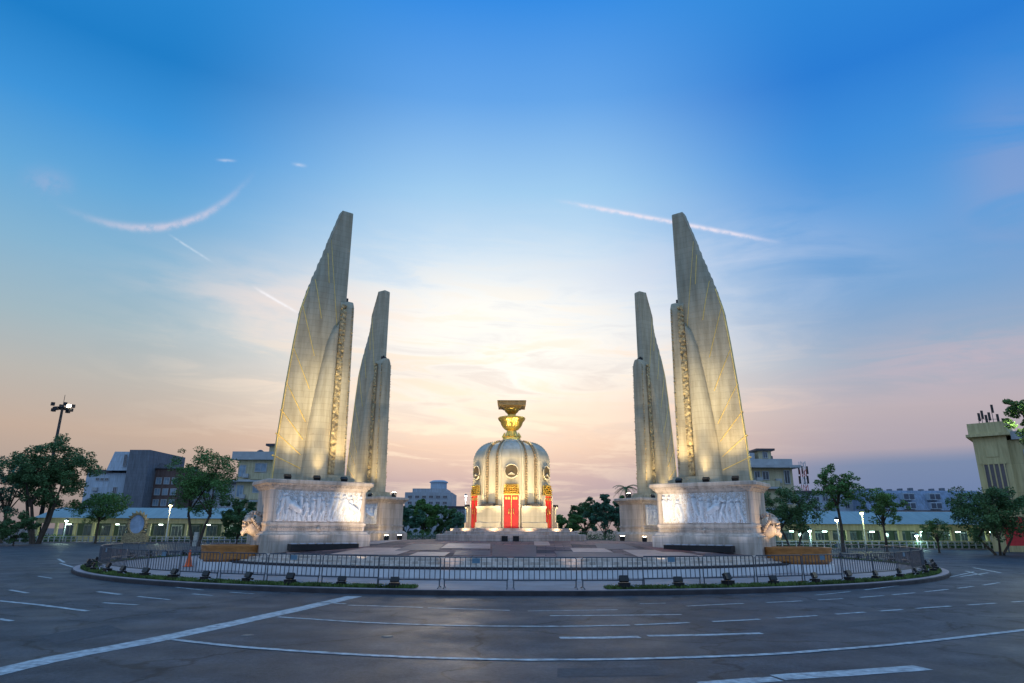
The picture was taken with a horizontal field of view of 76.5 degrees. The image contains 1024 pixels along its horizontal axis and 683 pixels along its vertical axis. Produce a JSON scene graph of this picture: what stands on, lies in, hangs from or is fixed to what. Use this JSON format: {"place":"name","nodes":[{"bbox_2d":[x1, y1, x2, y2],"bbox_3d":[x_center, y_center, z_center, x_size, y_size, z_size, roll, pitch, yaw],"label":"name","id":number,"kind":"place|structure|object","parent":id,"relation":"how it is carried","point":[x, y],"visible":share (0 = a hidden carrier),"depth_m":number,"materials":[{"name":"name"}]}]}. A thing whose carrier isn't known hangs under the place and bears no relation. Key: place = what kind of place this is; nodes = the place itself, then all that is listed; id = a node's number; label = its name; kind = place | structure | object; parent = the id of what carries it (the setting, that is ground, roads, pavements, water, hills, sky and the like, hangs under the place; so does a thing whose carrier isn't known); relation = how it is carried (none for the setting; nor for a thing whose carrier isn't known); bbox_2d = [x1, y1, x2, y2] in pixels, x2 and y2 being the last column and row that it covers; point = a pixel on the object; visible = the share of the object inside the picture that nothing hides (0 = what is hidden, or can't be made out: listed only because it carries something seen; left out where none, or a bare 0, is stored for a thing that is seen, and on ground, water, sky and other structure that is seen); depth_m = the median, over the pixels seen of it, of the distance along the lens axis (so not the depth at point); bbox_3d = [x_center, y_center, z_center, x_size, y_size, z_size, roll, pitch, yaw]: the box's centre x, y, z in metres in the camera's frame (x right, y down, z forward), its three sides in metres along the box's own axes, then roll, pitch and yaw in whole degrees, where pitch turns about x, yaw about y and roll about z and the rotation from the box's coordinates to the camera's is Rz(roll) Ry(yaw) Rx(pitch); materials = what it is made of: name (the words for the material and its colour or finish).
{"place":"outdoors","nodes":[
{"label":"outdoors","id":0,"kind":"place"},
{"bbox_2d":[3,541,245,543],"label":"pavement","id":1,"kind":"structure","parent":0,"point":[119,542],"depth_m":91.19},
{"bbox_2d":[3,533,75,541],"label":"hedge","id":2,"kind":"object","parent":1,"relation":"on","point":[57,539],"visible":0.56,"depth_m":92.13,"materials":[{"name":"green plant"}]},
{"bbox_2d":[3,536,246,542],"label":"railing","id":3,"kind":"object","parent":1,"relation":"on","point":[156,539],"visible":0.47,"depth_m":91.58,"materials":[{"name":"metal"}]},
{"bbox_2d":[114,536,246,542],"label":"hedge","id":4,"kind":"object","parent":1,"relation":"on","point":[159,537],"visible":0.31,"depth_m":92.02,"materials":[{"name":"green plant"}]},
{"bbox_2d":[82,450,203,507],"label":"office building","id":5,"kind":"structure","parent":0,"point":[142,478],"depth_m":125.20,"materials":[{"name":"grey concrete"}]},
{"bbox_2d":[192,480,236,518],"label":"row house","id":6,"kind":"structure","parent":0,"point":[232,493],"depth_m":131.35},
{"bbox_2d":[228,444,274,507],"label":"apartment building","id":7,"kind":"structure","parent":0,"point":[254,466],"depth_m":110.09,"materials":[{"name":"concrete"}]},
{"bbox_2d":[404,480,456,535],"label":"tower block","id":8,"kind":"structure","parent":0,"point":[439,493],"depth_m":223.94,"materials":[{"name":"grey concrete"}]},
{"bbox_2d":[238,539,781,566],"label":"terrace","id":9,"kind":"structure","parent":0,"point":[546,550],"depth_m":28.37,"materials":[{"name":"stone"}]},
{"bbox_2d":[246,211,373,552],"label":"wing tower","id":10,"kind":"structure","parent":9,"relation":"on","point":[301,505],"depth_m":34.73,"materials":[{"name":"stone"}]},
{"bbox_2d":[240,511,261,536],"bbox_3d":[-12.959,9.124,32.528,0.901,1.284,0.862,-2,-16,7],"label":"fountain spout","id":11,"kind":"object","parent":10,"relation":"attached to","point":[252,527],"visible":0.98,"depth_m":32.26,"materials":[{"name":"stone"}]},
{"bbox_2d":[287,543,358,550],"bbox_3d":[-9.355,10.188,32.298,3.400,0.345,0.620,11,-19,-33],"label":"lamp trough","id":12,"kind":"object","parent":9,"relation":"on","point":[308,546],"visible":0.98,"depth_m":31.89,"materials":[{"name":"black metal"}]},
{"bbox_2d":[333,548,409,554],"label":"terrace slab","id":13,"kind":"structure","parent":9,"relation":"on","point":[379,551],"depth_m":30.25,"materials":[{"name":"stone"}]},
{"bbox_2d":[346,290,408,540],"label":"wing tower","id":14,"kind":"structure","parent":9,"relation":"on","point":[367,458],"depth_m":52.69,"materials":[{"name":"beige concrete"}]},
{"bbox_2d":[395,544,443,550],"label":"terrace slab","id":15,"kind":"structure","parent":9,"relation":"on","point":[423,547],"depth_m":32.18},
{"bbox_2d":[409,552,449,555],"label":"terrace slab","id":16,"kind":"structure","parent":9,"relation":"on","point":[430,554],"depth_m":28.55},
{"bbox_2d":[441,543,489,548],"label":"terrace slab","id":17,"kind":"structure","parent":9,"relation":"on","point":[467,545],"depth_m":33.11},
{"bbox_2d":[454,550,489,554],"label":"terrace slab","id":18,"kind":"structure","parent":9,"relation":"on","point":[472,552],"depth_m":29.28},
{"bbox_2d":[436,439,586,541],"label":"central turret","id":19,"kind":"object","parent":9,"relation":"on","point":[511,496],"visible":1,"depth_m":40.73,"materials":[{"name":"stone"}]},
{"bbox_2d":[471,496,477,527],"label":"door","id":20,"kind":"structure","parent":19,"relation":"in","point":[474,498],"depth_m":41.31,"materials":[{"name":"red paint"}]},
{"bbox_2d":[497,400,525,439],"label":"offering bowl","id":21,"kind":"object","parent":19,"relation":"on","point":[511,423],"visible":0.98,"depth_m":43.68,"materials":[{"name":"gold metal"}]},
{"bbox_2d":[504,495,518,527],"bbox_3d":[-0.042,10.457,39.970,0.916,1.960,0.198,0,-16,0],"label":"door","id":22,"kind":"structure","parent":19,"relation":"in","point":[511,502],"depth_m":39.96,"materials":[{"name":"red paint"}]},
{"bbox_2d":[545,496,550,527],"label":"door","id":23,"kind":"structure","parent":19,"relation":"in","point":[547,499],"depth_m":41.30,"materials":[{"name":"red paint"}]},
{"bbox_2d":[492,545,535,556],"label":"terrace slab","id":24,"kind":"structure","parent":9,"relation":"on","point":[513,550],"depth_m":30.04,"materials":[{"name":"stone"}]},
{"bbox_2d":[571,548,610,551],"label":"terrace slab","id":25,"kind":"structure","parent":9,"relation":"on","point":[589,550],"depth_m":30.82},
{"bbox_2d":[555,551,632,556],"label":"terrace slab","id":26,"kind":"structure","parent":9,"relation":"on","point":[581,554],"depth_m":28.80,"materials":[{"name":"stone"}]},
{"bbox_2d":[594,543,636,548],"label":"terrace slab","id":27,"kind":"structure","parent":9,"relation":"on","point":[615,546],"depth_m":33.55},
{"bbox_2d":[614,291,676,541],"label":"wing tower","id":28,"kind":"structure","parent":9,"relation":"on","point":[655,459],"depth_m":52.70,"materials":[{"name":"beige concrete"}]},
{"bbox_2d":[624,550,700,556],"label":"terrace slab","id":29,"kind":"structure","parent":9,"relation":"on","point":[640,553],"depth_m":30.08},
{"bbox_2d":[664,544,734,552],"bbox_3d":[9.273,10.262,32.298,3.400,0.345,0.620,-10,-19,33],"label":"lamp trough","id":30,"kind":"object","parent":9,"relation":"on","point":[709,548],"visible":0.98,"depth_m":31.94,"materials":[{"name":"black metal"}]},
{"bbox_2d":[649,212,775,554],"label":"wing tower","id":31,"kind":"structure","parent":9,"relation":"on","point":[720,507],"depth_m":34.73,"materials":[{"name":"beige concrete"}]},
{"bbox_2d":[760,513,781,538],"bbox_3d":[12.885,9.228,32.528,0.901,1.284,0.862,2,-16,-7],"label":"fountain spout","id":32,"kind":"object","parent":31,"relation":"attached to","point":[769,529],"visible":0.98,"depth_m":32.26,"materials":[{"name":"stone"}]},
{"bbox_2d":[0,528,1023,682],"bbox_3d":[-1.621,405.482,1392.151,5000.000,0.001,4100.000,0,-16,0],"label":"road","id":33,"kind":"structure","parent":0,"point":[995,658],"depth_m":13.32,"materials":[{"name":"asphalt"}]},
{"bbox_2d":[0,455,37,542],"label":"broadleaf tree","id":34,"kind":"object","parent":33,"relation":"on","point":[6,507],"visible":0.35,"depth_m":88.99,"materials":[{"name":"green plant"}]},
{"bbox_2d":[0,510,41,545],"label":"broadleaf tree","id":35,"kind":"object","parent":33,"relation":"on","point":[7,528],"visible":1,"depth_m":76.35,"materials":[{"name":"green plant"}]},
{"bbox_2d":[0,433,105,543],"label":"broadleaf tree","id":36,"kind":"object","parent":33,"relation":"on","point":[44,477],"visible":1,"depth_m":84.97,"materials":[{"name":"green plant"}]},
{"bbox_2d":[39,397,74,532],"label":"flood mast","id":37,"kind":"object","parent":33,"relation":"on","point":[61,407],"visible":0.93,"depth_m":104.23,"materials":[{"name":"black metal"}]},
{"bbox_2d":[39,625,124,643],"bbox_3d":[-8.484,5.766,12.838,1.136,0.001,2.339,-3,-16,10],"label":"asphalt patch","id":38,"kind":"object","parent":33,"relation":"on","point":[72,635],"visible":1,"depth_m":12.72,"materials":[{"name":"asphalt"}]},
{"bbox_2d":[63,491,133,543],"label":"broadleaf tree","id":39,"kind":"object","parent":33,"relation":"on","point":[97,502],"visible":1,"depth_m":87.83,"materials":[{"name":"green plant"}]},
{"bbox_2d":[120,510,148,543],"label":"ornate frame","id":40,"kind":"object","parent":33,"relation":"on","point":[136,524],"visible":0.99,"depth_m":89.21,"materials":[{"name":"stone"}]},
{"bbox_2d":[35,507,254,541],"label":"shop arcade","id":41,"kind":"object","parent":33,"relation":"on","point":[157,521],"visible":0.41,"depth_m":97.48,"materials":[{"name":"yellow concrete"}]},
{"bbox_2d":[0,596,361,674],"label":"lane marking","id":42,"kind":"object","parent":33,"relation":"on","point":[7,669],"visible":1,"depth_m":12.05,"materials":[{"name":"paint"}]},
{"bbox_2d":[165,446,240,545],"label":"broadleaf tree","id":43,"kind":"object","parent":33,"relation":"on","point":[193,486],"visible":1,"depth_m":77.52,"materials":[{"name":"green plant"}]},
{"bbox_2d":[219,498,256,543],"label":"broadleaf tree","id":44,"kind":"object","parent":33,"relation":"on","point":[238,514],"visible":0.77,"depth_m":78.09,"materials":[{"name":"green plant"}]},
{"bbox_2d":[402,504,425,533],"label":"broadleaf tree","id":45,"kind":"object","parent":33,"relation":"on","point":[413,522],"visible":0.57,"depth_m":114.97,"materials":[{"name":"green plant"}]},
{"bbox_2d":[403,499,439,538],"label":"broadleaf tree","id":46,"kind":"object","parent":33,"relation":"on","point":[430,521],"visible":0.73,"depth_m":121.23,"materials":[{"name":"green plant"}]},
{"bbox_2d":[425,505,457,533],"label":"broadleaf tree","id":47,"kind":"object","parent":33,"relation":"on","point":[445,512],"visible":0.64,"depth_m":126.06,"materials":[{"name":"green plant"}]},
{"bbox_2d":[279,616,630,626],"bbox_3d":[-1.522,6.255,14.448,8.221,0.001,0.846,-2,-16,8],"label":"lane marking","id":48,"kind":"object","parent":33,"relation":"on","point":[454,625],"visible":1,"depth_m":14.15,"materials":[{"name":"paint"}]},
{"bbox_2d":[446,512,464,529],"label":"broadleaf tree","id":49,"kind":"object","parent":33,"relation":"on","point":[458,520],"visible":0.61,"depth_m":114.36,"materials":[{"name":"green plant"}]},
{"bbox_2d":[406,531,615,540],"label":"hedge","id":50,"kind":"object","parent":33,"relation":"on","point":[430,537],"visible":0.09,"depth_m":107.21,"materials":[{"name":"green plant"}]},
{"bbox_2d":[71,568,950,595],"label":"kerb","id":51,"kind":"structure","parent":33,"relation":"on","point":[510,593],"depth_m":21.38,"materials":[{"name":"concrete"}]},
{"bbox_2d":[73,564,948,590],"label":"kerb top","id":52,"kind":"structure","parent":51,"relation":"on","point":[78,569],"depth_m":22.02,"materials":[{"name":"concrete"}]},
{"bbox_2d":[556,514,585,531],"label":"broadleaf tree","id":53,"kind":"object","parent":33,"relation":"on","point":[561,520],"visible":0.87,"depth_m":120.48,"materials":[{"name":"green plant"}]},
{"bbox_2d":[566,499,599,537],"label":"broadleaf tree","id":54,"kind":"object","parent":33,"relation":"on","point":[583,508],"visible":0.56,"depth_m":126.73,"materials":[{"name":"green plant"}]},
{"bbox_2d":[172,629,1023,660],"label":"lane marking","id":55,"kind":"object","parent":33,"relation":"on","point":[804,651],"visible":1,"depth_m":10.93,"materials":[{"name":"paint"}]},
{"bbox_2d":[559,636,640,638],"bbox_3d":[1.707,5.735,12.596,1.593,0.001,0.278,2,-16,-5],"label":"lane marking","id":56,"kind":"object","parent":33,"relation":"on","point":[599,637],"visible":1,"depth_m":12.59,"materials":[{"name":"paint"}]},
{"bbox_2d":[582,494,619,538],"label":"broadleaf tree","id":57,"kind":"object","parent":33,"relation":"on","point":[608,513],"visible":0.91,"depth_m":114.85,"materials":[{"name":"green plant"}]},
{"bbox_2d":[647,632,762,635],"bbox_3d":[3.880,5.859,12.994,2.439,0.001,0.242,3,-16,-9],"label":"lane marking","id":58,"kind":"object","parent":33,"relation":"on","point":[705,634],"visible":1,"depth_m":13.00,"materials":[{"name":"paint"}]},
{"bbox_2d":[698,677,781,682],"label":"lane marking","id":59,"kind":"object","parent":33,"relation":"on","point":[756,680],"visible":1,"depth_m":9.02,"materials":[{"name":"paint"}]},
{"bbox_2d":[764,485,827,545],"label":"broadleaf tree","id":60,"kind":"object","parent":33,"relation":"on","point":[790,516],"visible":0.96,"depth_m":61.27,"materials":[{"name":"green plant"}]},
{"bbox_2d":[798,461,808,490],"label":"lattice mast","id":61,"kind":"object","parent":33,"relation":"on","point":[807,472],"visible":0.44,"depth_m":135.40,"materials":[{"name":"black metal"}]},
{"bbox_2d":[795,486,861,510],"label":"row house","id":62,"kind":"structure","parent":33,"relation":"on","point":[823,500],"depth_m":124.25,"materials":[{"name":"concrete"}]},
{"bbox_2d":[811,463,865,551],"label":"broadleaf tree","id":63,"kind":"object","parent":33,"relation":"on","point":[839,485],"visible":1,"depth_m":65.72,"materials":[{"name":"green plant"}]},
{"bbox_2d":[772,665,931,679],"bbox_3d":[5.028,4.871,9.568,2.629,0.001,0.387,5,-17,-16],"label":"lane marking","id":64,"kind":"object","parent":33,"relation":"on","point":[837,673],"visible":1,"depth_m":9.55,"materials":[{"name":"paint"}]},
{"bbox_2d":[766,511,991,547],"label":"market arcade","id":65,"kind":"object","parent":33,"relation":"on","point":[906,528],"visible":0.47,"depth_m":80.80,"materials":[{"name":"yellow concrete"}]},
{"bbox_2d":[856,488,910,551],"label":"broadleaf tree","id":66,"kind":"object","parent":33,"relation":"on","point":[882,504],"visible":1,"depth_m":65.33,"materials":[{"name":"green plant"}]},
{"bbox_2d":[918,518,951,552],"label":"broadleaf tree","id":67,"kind":"object","parent":33,"relation":"on","point":[932,528],"visible":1,"depth_m":63.21,"materials":[{"name":"green plant"}]},
{"bbox_2d":[943,485,1023,555],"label":"broadleaf tree","id":68,"kind":"object","parent":33,"relation":"on","point":[993,522],"visible":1,"depth_m":57.15,"materials":[{"name":"green plant"}]},
{"bbox_2d":[965,421,1023,551],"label":"corner building","id":69,"kind":"structure","parent":33,"relation":"on","point":[999,449],"depth_m":70.02,"materials":[{"name":"beige concrete"}]},
{"bbox_2d":[977,405,1003,422],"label":"antenna cluster","id":70,"kind":"object","parent":69,"relation":"on","point":[988,413],"visible":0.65,"depth_m":75.48,"materials":[{"name":"metal"}]},
{"bbox_2d":[984,464,1012,500],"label":"tall window","id":71,"kind":"structure","parent":69,"relation":"in","point":[991,465],"depth_m":69.74,"materials":[{"name":"grey glass"}]},
{"bbox_2d":[1001,517,1023,552],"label":"red board","id":72,"kind":"object","parent":33,"relation":"on","point":[1017,541],"visible":0.41,"depth_m":63.19,"materials":[{"name":"paint"}]},
{"bbox_2d":[1002,398,1023,444],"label":"broadleaf tree","id":73,"kind":"object","parent":33,"relation":"on","point":[1015,407],"visible":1,"depth_m":40.48,"materials":[{"name":"green plant"}]},
{"bbox_2d":[81,555,942,589],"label":"island paving","id":74,"kind":"structure","parent":0,"point":[524,585],"depth_m":25.26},
{"bbox_2d":[99,547,111,567],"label":"crowd barrier","id":75,"kind":"object","parent":74,"relation":"on","point":[104,559],"visible":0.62,"depth_m":29.80,"materials":[{"name":"metal"}]},
{"bbox_2d":[110,548,127,566],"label":"crowd barrier","id":76,"kind":"object","parent":74,"relation":"on","point":[118,555],"visible":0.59,"depth_m":28.13,"materials":[{"name":"metal"}]},
{"bbox_2d":[125,549,148,572],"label":"crowd barrier","id":77,"kind":"object","parent":74,"relation":"on","point":[137,558],"visible":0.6,"depth_m":26.75,"materials":[{"name":"metal"}]},
{"bbox_2d":[148,550,180,574],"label":"crowd barrier","id":78,"kind":"object","parent":74,"relation":"on","point":[164,553],"visible":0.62,"depth_m":25.50,"materials":[{"name":"metal"}]},
{"bbox_2d":[179,551,220,578],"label":"crowd barrier","id":79,"kind":"object","parent":74,"relation":"on","point":[180,571],"visible":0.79,"depth_m":24.40,"materials":[{"name":"metal"}]},
{"bbox_2d":[197,544,257,569],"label":"fountain pool","id":80,"kind":"structure","parent":74,"relation":"on","point":[239,548],"depth_m":30.47,"materials":[{"name":"brown tile"}]},
{"bbox_2d":[219,552,267,580],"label":"crowd barrier","id":81,"kind":"object","parent":74,"relation":"on","point":[242,573],"visible":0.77,"depth_m":23.50,"materials":[{"name":"metal"}]},
{"bbox_2d":[266,553,320,581],"bbox_3d":[-7.655,7.947,22.757,2.125,0.992,0.528,-4,-18,16],"label":"crowd barrier","id":82,"kind":"object","parent":74,"relation":"on","point":[293,557],"visible":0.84,"depth_m":22.80,"materials":[{"name":"metal"}]},
{"bbox_2d":[321,554,379,582],"bbox_3d":[-5.523,7.796,22.205,2.125,0.992,0.528,-3,-17,12],"label":"crowd barrier","id":83,"kind":"object","parent":74,"relation":"on","point":[349,576],"visible":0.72,"depth_m":22.24,"materials":[{"name":"metal"}]},
{"bbox_2d":[375,556,440,588],"bbox_3d":[-3.397,7.617,21.485,2.125,0.992,0.528,-2,-15,6],"label":"crowd barrier","id":84,"kind":"object","parent":74,"relation":"on","point":[383,578],"visible":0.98,"depth_m":21.51,"materials":[{"name":"metal"}]},
{"bbox_2d":[443,556,507,589],"bbox_3d":[-1.183,7.574,21.306,2.125,0.992,0.528,0,-16,2],"label":"crowd barrier","id":85,"kind":"object","parent":74,"relation":"on","point":[476,560],"visible":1,"depth_m":21.31,"materials":[{"name":"metal"}]},
{"bbox_2d":[198,559,788,578],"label":"terrace wall","id":86,"kind":"structure","parent":74,"relation":"on","point":[528,574],"depth_m":26.27,"materials":[{"name":"white paint"}]},
{"bbox_2d":[199,555,789,569],"bbox_3d":[-0.055,13.670,41.849,37.114,0.095,33.740,0,-16,0],"label":"terrace edge","id":87,"kind":"object","parent":86,"relation":"on","point":[516,568],"visible":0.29,"depth_m":26.35,"materials":[{"name":"concrete"}]},
{"bbox_2d":[80,553,941,588],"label":"grass","id":88,"kind":"structure","parent":74,"relation":"on","point":[616,586],"depth_m":22.85,"materials":[{"name":"plant"}]},
{"bbox_2d":[702,555,754,584],"bbox_3d":[7.588,8.003,22.740,2.125,0.992,0.528,5,-16,-17],"label":"crowd barrier","id":89,"kind":"object","parent":88,"relation":"on","point":[737,576],"visible":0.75,"depth_m":22.78,"materials":[{"name":"metal"}]},
{"bbox_2d":[755,555,802,582],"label":"crowd barrier","id":90,"kind":"object","parent":88,"relation":"on","point":[779,575],"visible":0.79,"depth_m":23.48,"materials":[{"name":"metal"}]},
{"bbox_2d":[512,557,577,589],"bbox_3d":[1.077,7.581,21.301,2.125,0.992,0.528,1,-16,-4],"label":"crowd barrier","id":91,"kind":"object","parent":74,"relation":"on","point":[513,580],"visible":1,"depth_m":21.31,"materials":[{"name":"metal"}]},
{"bbox_2d":[580,557,643,589],"bbox_3d":[3.327,7.645,21.489,2.125,0.992,0.528,3,-16,-9],"label":"crowd barrier","id":92,"kind":"object","parent":74,"relation":"on","point":[617,579],"visible":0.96,"depth_m":21.51,"materials":[{"name":"metal"}]},
{"bbox_2d":[642,556,700,584],"bbox_3d":[5.452,7.841,22.208,2.125,0.992,0.528,4,-18,-12],"label":"crowd barrier","id":93,"kind":"object","parent":74,"relation":"on","point":[671,558],"visible":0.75,"depth_m":22.26,"materials":[{"name":"metal"}]},
{"bbox_2d":[764,546,834,572],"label":"fountain pool","id":94,"kind":"structure","parent":74,"relation":"on","point":[787,550],"depth_m":30.19,"materials":[{"name":"brown tile"}]},
{"bbox_2d":[801,554,842,580],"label":"crowd barrier","id":95,"kind":"object","parent":74,"relation":"on","point":[821,556],"visible":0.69,"depth_m":24.43,"materials":[{"name":"metal"}]},
{"bbox_2d":[841,553,873,576],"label":"crowd barrier","id":96,"kind":"object","parent":74,"relation":"on","point":[857,563],"visible":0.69,"depth_m":25.48,"materials":[{"name":"metal"}]},
{"bbox_2d":[871,552,897,572],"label":"crowd barrier","id":97,"kind":"object","parent":74,"relation":"on","point":[884,561],"visible":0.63,"depth_m":26.74,"materials":[{"name":"metal"}]},
{"bbox_2d":[895,551,912,573],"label":"crowd barrier","id":98,"kind":"object","parent":74,"relation":"on","point":[902,558],"visible":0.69,"depth_m":28.13,"materials":[{"name":"metal"}]},
{"bbox_2d":[910,550,922,571],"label":"crowd barrier","id":99,"kind":"object","parent":74,"relation":"on","point":[917,558],"visible":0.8,"depth_m":29.67,"materials":[{"name":"metal"}]},
{"bbox_2d":[0,0,1023,530],"label":"sky","id":100,"kind":"structure","parent":0,"point":[177,177],"materials":[{"name":"blue"}]},
{"bbox_2d":[749,448,800,510],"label":"apartment building","id":101,"kind":"structure","parent":0,"point":[766,467],"depth_m":103.21,"materials":[{"name":"white concrete"}]},
{"bbox_2d":[832,547,993,549],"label":"pavement","id":102,"kind":"structure","parent":0,"point":[930,548],"depth_m":74.87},
{"bbox_2d":[776,540,992,548],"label":"hedge","id":103,"kind":"object","parent":102,"relation":"on","point":[965,545],"visible":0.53,"depth_m":75.45,"materials":[{"name":"green plant"}]},
{"bbox_2d":[776,541,992,548],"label":"railing","id":104,"kind":"object","parent":102,"relation":"on","point":[892,544],"visible":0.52,"depth_m":75.26,"materials":[{"name":"metal"}]},
{"bbox_2d":[852,488,978,524],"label":"terrace building","id":105,"kind":"structure","parent":0,"point":[929,500],"depth_m":118.94,"materials":[{"name":"grey stone"}]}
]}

